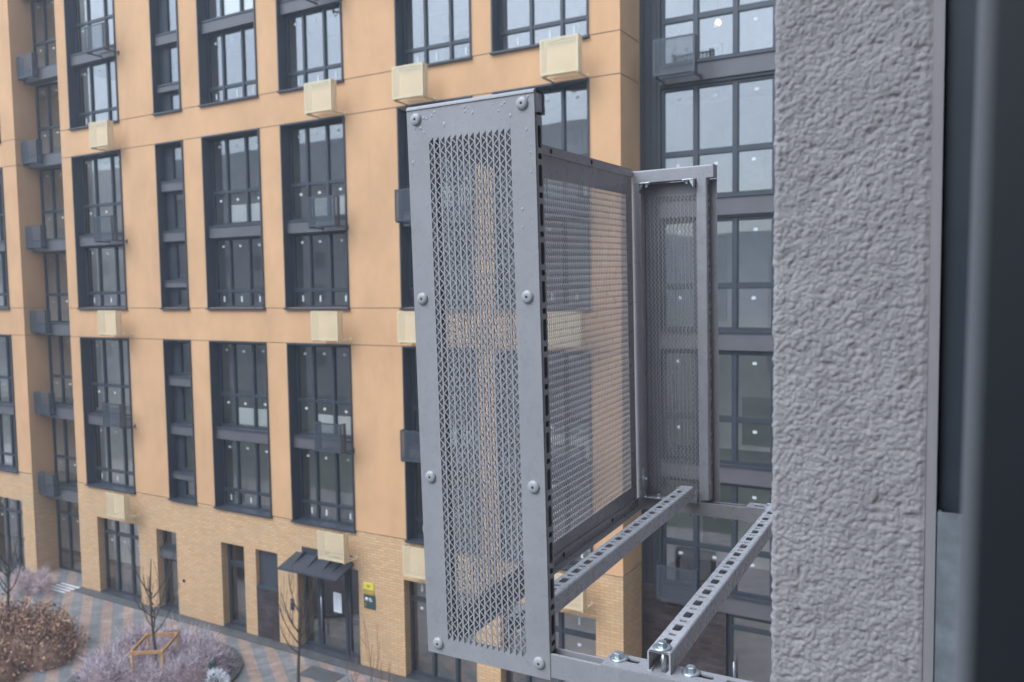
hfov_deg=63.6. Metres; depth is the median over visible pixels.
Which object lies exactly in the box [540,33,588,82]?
air conditioner basket
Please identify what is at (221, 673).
frosted plant
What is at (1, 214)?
window
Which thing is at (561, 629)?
window
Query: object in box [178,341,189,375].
window
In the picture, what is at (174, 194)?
window
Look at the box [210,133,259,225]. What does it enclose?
window
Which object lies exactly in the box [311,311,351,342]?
air conditioner basket
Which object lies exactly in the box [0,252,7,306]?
window
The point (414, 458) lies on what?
air conditioner basket
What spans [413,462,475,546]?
window
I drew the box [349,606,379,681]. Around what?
sapling
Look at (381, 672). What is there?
sapling
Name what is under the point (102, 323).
air conditioner basket
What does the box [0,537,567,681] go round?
pavement
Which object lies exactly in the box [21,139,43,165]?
air conditioner basket
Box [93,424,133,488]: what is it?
window
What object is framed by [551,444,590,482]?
air conditioner basket
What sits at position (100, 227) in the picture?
air conditioner basket
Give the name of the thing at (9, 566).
bare tree
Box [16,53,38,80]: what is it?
air conditioner basket
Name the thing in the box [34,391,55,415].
air conditioner basket
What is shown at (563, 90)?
window
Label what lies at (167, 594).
door
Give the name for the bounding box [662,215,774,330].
window
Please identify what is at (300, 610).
bare tree
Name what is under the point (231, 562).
door
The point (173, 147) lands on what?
window
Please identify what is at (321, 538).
air conditioner basket
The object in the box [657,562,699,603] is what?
air conditioner basket
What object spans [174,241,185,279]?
window
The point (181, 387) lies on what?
window
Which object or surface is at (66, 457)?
window
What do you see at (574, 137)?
window pane
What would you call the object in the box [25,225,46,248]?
air conditioner basket
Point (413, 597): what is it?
window
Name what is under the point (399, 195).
air conditioner basket
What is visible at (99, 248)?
window
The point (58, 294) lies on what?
window
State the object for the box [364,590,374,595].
wall sign
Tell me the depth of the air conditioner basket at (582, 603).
18.68 m
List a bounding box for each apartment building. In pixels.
[0,0,641,681]
[639,0,775,681]
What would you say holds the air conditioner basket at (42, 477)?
attached to the apartment building at (222, 274)
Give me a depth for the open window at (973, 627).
0.11 m
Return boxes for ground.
[0,532,359,626]
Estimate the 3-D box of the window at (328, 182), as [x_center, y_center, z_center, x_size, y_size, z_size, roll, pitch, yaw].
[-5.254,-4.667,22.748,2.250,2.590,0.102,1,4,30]
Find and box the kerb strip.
[1,565,420,681]
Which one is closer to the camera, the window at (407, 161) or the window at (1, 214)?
the window at (407, 161)
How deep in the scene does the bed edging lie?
22.45 m
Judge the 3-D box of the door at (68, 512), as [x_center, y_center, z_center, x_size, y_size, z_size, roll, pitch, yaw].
[-15.886,7.170,30.423,2.730,2.810,0.102,1,4,30]
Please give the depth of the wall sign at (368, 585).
22.39 m
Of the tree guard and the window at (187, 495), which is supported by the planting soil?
the tree guard
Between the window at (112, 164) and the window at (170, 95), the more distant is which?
the window at (112, 164)
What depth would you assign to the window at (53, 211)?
29.94 m
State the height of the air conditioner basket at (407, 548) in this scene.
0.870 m
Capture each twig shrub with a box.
[10,565,56,597]
[68,611,240,681]
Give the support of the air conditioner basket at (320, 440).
attached to the apartment building at (222, 274)
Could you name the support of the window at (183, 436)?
in the apartment building at (222, 274)
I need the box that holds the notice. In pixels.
[333,592,341,612]
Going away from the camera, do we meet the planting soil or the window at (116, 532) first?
the planting soil
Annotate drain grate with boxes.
[45,583,79,592]
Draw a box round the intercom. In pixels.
[290,599,293,609]
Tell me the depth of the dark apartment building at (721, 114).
19.51 m
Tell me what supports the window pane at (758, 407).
in the dark apartment building at (721, 114)
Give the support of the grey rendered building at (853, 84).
on the ground
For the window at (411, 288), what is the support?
in the apartment building at (222, 274)
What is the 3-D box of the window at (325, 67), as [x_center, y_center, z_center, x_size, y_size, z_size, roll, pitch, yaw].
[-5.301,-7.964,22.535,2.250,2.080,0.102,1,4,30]
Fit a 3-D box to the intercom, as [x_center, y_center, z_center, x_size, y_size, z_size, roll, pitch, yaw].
[-6.353,7.622,23.897,0.120,0.320,0.037,1,4,30]
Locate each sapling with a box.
[345,652,358,681]
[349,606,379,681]
[376,661,390,681]
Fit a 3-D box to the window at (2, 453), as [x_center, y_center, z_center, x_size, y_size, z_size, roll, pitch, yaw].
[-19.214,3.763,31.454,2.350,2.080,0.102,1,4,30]
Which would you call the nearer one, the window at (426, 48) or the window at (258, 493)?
the window at (426, 48)
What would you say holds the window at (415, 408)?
in the apartment building at (222, 274)
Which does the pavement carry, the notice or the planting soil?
the planting soil
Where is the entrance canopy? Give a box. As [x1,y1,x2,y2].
[278,546,353,581]
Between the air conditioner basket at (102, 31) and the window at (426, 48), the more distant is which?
the air conditioner basket at (102, 31)
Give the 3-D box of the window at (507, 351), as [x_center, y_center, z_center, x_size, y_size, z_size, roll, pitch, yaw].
[0.886,1.533,19.644,2.415,2.585,0.102,1,4,30]
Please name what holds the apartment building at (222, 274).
on the pavement
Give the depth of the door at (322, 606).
23.57 m
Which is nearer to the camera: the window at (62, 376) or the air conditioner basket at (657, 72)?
the air conditioner basket at (657, 72)
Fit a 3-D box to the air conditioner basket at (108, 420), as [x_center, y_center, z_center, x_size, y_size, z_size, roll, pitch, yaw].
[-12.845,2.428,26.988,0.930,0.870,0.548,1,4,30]
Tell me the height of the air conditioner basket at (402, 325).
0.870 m
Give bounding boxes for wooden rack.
[687,42,722,59]
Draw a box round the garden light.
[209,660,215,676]
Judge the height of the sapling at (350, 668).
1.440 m
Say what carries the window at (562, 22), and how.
in the apartment building at (222, 274)
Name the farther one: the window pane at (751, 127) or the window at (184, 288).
the window at (184, 288)
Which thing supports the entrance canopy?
attached to the apartment building at (222, 274)
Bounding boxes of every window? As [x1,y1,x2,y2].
[0,171,3,240]
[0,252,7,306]
[0,336,12,403]
[0,413,16,468]
[0,497,24,565]
[31,0,81,68]
[35,76,84,153]
[39,164,89,239]
[44,250,93,322]
[48,335,98,406]
[52,418,101,486]
[73,0,112,52]
[76,58,116,126]
[81,153,121,234]
[85,244,124,306]
[89,339,129,415]
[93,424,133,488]
[104,518,141,597]
[163,530,176,548]
[165,0,169,31]
[166,44,176,82]
[168,91,178,109]
[171,144,181,179]
[172,191,183,229]
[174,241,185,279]
[176,287,186,306]
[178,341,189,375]
[180,386,191,423]
[182,435,193,471]
[184,480,194,498]
[205,0,243,19]
[207,25,255,102]
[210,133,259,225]
[214,236,262,306]
[218,342,266,429]
[222,439,269,511]
[285,4,340,88]
[289,120,344,219]
[292,231,346,306]
[296,345,350,438]
[299,448,352,525]
[304,575,320,646]
[348,568,360,657]
[403,0,468,66]
[405,111,468,211]
[408,223,471,306]
[410,581,469,681]
[411,348,475,450]
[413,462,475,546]
[499,0,585,49]
[501,84,587,204]
[503,216,587,306]
[504,351,588,462]
[505,611,595,681]
[506,472,587,564]
[661,0,775,64]
[661,74,775,199]
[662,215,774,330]
[662,350,773,466]
[662,476,772,600]
[922,0,1023,681]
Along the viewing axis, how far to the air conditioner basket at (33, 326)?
29.64 m
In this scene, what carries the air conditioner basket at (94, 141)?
attached to the apartment building at (222, 274)
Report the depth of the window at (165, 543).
27.02 m
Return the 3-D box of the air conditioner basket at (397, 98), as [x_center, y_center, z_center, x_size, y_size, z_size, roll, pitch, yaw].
[-2.412,-6.288,20.305,0.930,0.870,0.548,1,4,30]
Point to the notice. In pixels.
(337, 599)
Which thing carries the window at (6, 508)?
in the apartment building at (222, 274)
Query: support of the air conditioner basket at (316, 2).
attached to the apartment building at (222, 274)
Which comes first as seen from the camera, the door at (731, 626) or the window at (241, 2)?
the door at (731, 626)
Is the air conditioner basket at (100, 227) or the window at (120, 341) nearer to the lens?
the air conditioner basket at (100, 227)
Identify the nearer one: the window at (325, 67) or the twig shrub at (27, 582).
the window at (325, 67)
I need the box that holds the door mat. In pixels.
[300,665,345,681]
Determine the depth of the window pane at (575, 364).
21.47 m
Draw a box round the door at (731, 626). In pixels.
[728,614,771,677]
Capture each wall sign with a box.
[363,581,373,590]
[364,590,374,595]
[364,594,375,609]
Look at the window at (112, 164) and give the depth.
27.71 m
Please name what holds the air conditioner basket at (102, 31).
attached to the apartment building at (222, 274)
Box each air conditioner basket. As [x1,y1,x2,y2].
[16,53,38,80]
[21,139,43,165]
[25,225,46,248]
[29,310,51,332]
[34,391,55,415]
[38,471,59,496]
[84,22,118,58]
[89,120,123,150]
[93,215,127,244]
[97,310,131,336]
[102,402,135,428]
[106,491,139,519]
[304,79,345,117]
[306,0,341,6]
[307,195,348,231]
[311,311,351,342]
[314,421,354,454]
[317,528,357,563]
[391,62,435,104]
[394,188,410,225]
[397,311,415,344]
[400,88,772,681]
[400,429,420,462]
[403,543,424,579]
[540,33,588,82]
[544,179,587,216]
[547,311,590,348]
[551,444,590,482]
[554,573,592,612]
[653,33,701,85]
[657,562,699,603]
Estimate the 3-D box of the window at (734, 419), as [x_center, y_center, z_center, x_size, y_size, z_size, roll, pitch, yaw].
[7.893,1.552,16.673,10.144,2.514,0.102,1,4,30]
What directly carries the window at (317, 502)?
in the apartment building at (222, 274)
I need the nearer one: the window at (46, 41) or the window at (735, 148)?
the window at (735, 148)
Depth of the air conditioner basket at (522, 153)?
1.21 m
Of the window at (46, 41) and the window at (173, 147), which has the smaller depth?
the window at (173, 147)
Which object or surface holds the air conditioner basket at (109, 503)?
attached to the apartment building at (222, 274)
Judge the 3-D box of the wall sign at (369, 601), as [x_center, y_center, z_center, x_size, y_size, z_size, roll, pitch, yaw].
[-3.859,7.076,22.415,0.380,0.370,0.032,1,4,30]
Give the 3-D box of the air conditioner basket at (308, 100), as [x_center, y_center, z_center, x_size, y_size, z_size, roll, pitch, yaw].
[-4.931,-6.346,21.761,0.930,0.870,0.548,1,4,30]
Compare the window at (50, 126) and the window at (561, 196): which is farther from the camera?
the window at (50, 126)
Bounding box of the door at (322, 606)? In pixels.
[319,571,349,654]
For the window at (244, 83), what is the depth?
24.30 m
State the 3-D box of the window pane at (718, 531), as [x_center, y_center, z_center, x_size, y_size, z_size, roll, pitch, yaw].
[5.267,4.371,21.086,0.800,2.000,0.055,1,4,30]
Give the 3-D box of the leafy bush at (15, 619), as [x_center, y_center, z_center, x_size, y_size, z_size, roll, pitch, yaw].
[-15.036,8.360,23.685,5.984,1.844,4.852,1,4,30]
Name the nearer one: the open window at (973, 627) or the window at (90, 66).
the open window at (973, 627)
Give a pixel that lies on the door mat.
(318, 673)
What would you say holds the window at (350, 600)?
in the apartment building at (222, 274)
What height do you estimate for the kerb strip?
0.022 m
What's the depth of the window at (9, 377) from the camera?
31.09 m
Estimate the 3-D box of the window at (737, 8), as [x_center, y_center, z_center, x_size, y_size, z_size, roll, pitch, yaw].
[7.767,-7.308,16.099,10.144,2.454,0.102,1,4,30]
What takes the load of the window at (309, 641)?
in the apartment building at (222, 274)
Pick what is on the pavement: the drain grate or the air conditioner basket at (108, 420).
the drain grate
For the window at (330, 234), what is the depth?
23.08 m
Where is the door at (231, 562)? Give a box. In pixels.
[227,543,246,626]
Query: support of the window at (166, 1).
in the apartment building at (222, 274)
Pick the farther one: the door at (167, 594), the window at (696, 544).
the door at (167, 594)
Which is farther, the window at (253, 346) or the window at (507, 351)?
the window at (253, 346)
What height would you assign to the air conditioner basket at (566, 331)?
0.870 m
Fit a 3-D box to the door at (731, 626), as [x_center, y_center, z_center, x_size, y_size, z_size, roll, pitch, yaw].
[5.392,7.542,18.552,1.112,2.796,0.197,1,4,30]
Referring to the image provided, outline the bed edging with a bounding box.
[67,641,241,681]
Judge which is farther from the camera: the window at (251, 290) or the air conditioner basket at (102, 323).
the air conditioner basket at (102, 323)
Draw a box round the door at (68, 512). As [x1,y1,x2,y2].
[56,499,81,572]
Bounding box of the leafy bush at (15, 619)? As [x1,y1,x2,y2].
[0,593,93,681]
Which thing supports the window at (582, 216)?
in the apartment building at (222, 274)
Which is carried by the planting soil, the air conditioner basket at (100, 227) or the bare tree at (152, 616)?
the bare tree at (152, 616)
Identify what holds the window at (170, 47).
in the apartment building at (222, 274)
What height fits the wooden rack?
0.630 m
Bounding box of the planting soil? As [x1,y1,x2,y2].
[16,651,233,681]
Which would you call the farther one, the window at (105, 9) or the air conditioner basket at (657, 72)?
the window at (105, 9)
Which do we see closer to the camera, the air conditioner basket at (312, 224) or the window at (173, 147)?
the air conditioner basket at (312, 224)
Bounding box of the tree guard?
[130,631,178,672]
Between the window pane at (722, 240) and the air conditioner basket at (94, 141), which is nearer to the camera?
the window pane at (722, 240)
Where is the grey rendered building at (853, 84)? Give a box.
[770,0,933,681]
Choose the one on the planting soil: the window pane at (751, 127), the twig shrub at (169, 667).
the twig shrub at (169, 667)
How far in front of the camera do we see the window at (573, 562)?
19.56 m
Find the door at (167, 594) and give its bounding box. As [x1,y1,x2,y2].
[164,557,178,607]
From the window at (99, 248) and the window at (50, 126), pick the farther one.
the window at (50, 126)
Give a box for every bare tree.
[0,530,24,621]
[128,534,179,666]
[274,557,322,681]
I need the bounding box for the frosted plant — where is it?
[205,666,230,681]
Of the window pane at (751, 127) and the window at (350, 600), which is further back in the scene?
the window at (350, 600)
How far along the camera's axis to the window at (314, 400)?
23.30 m

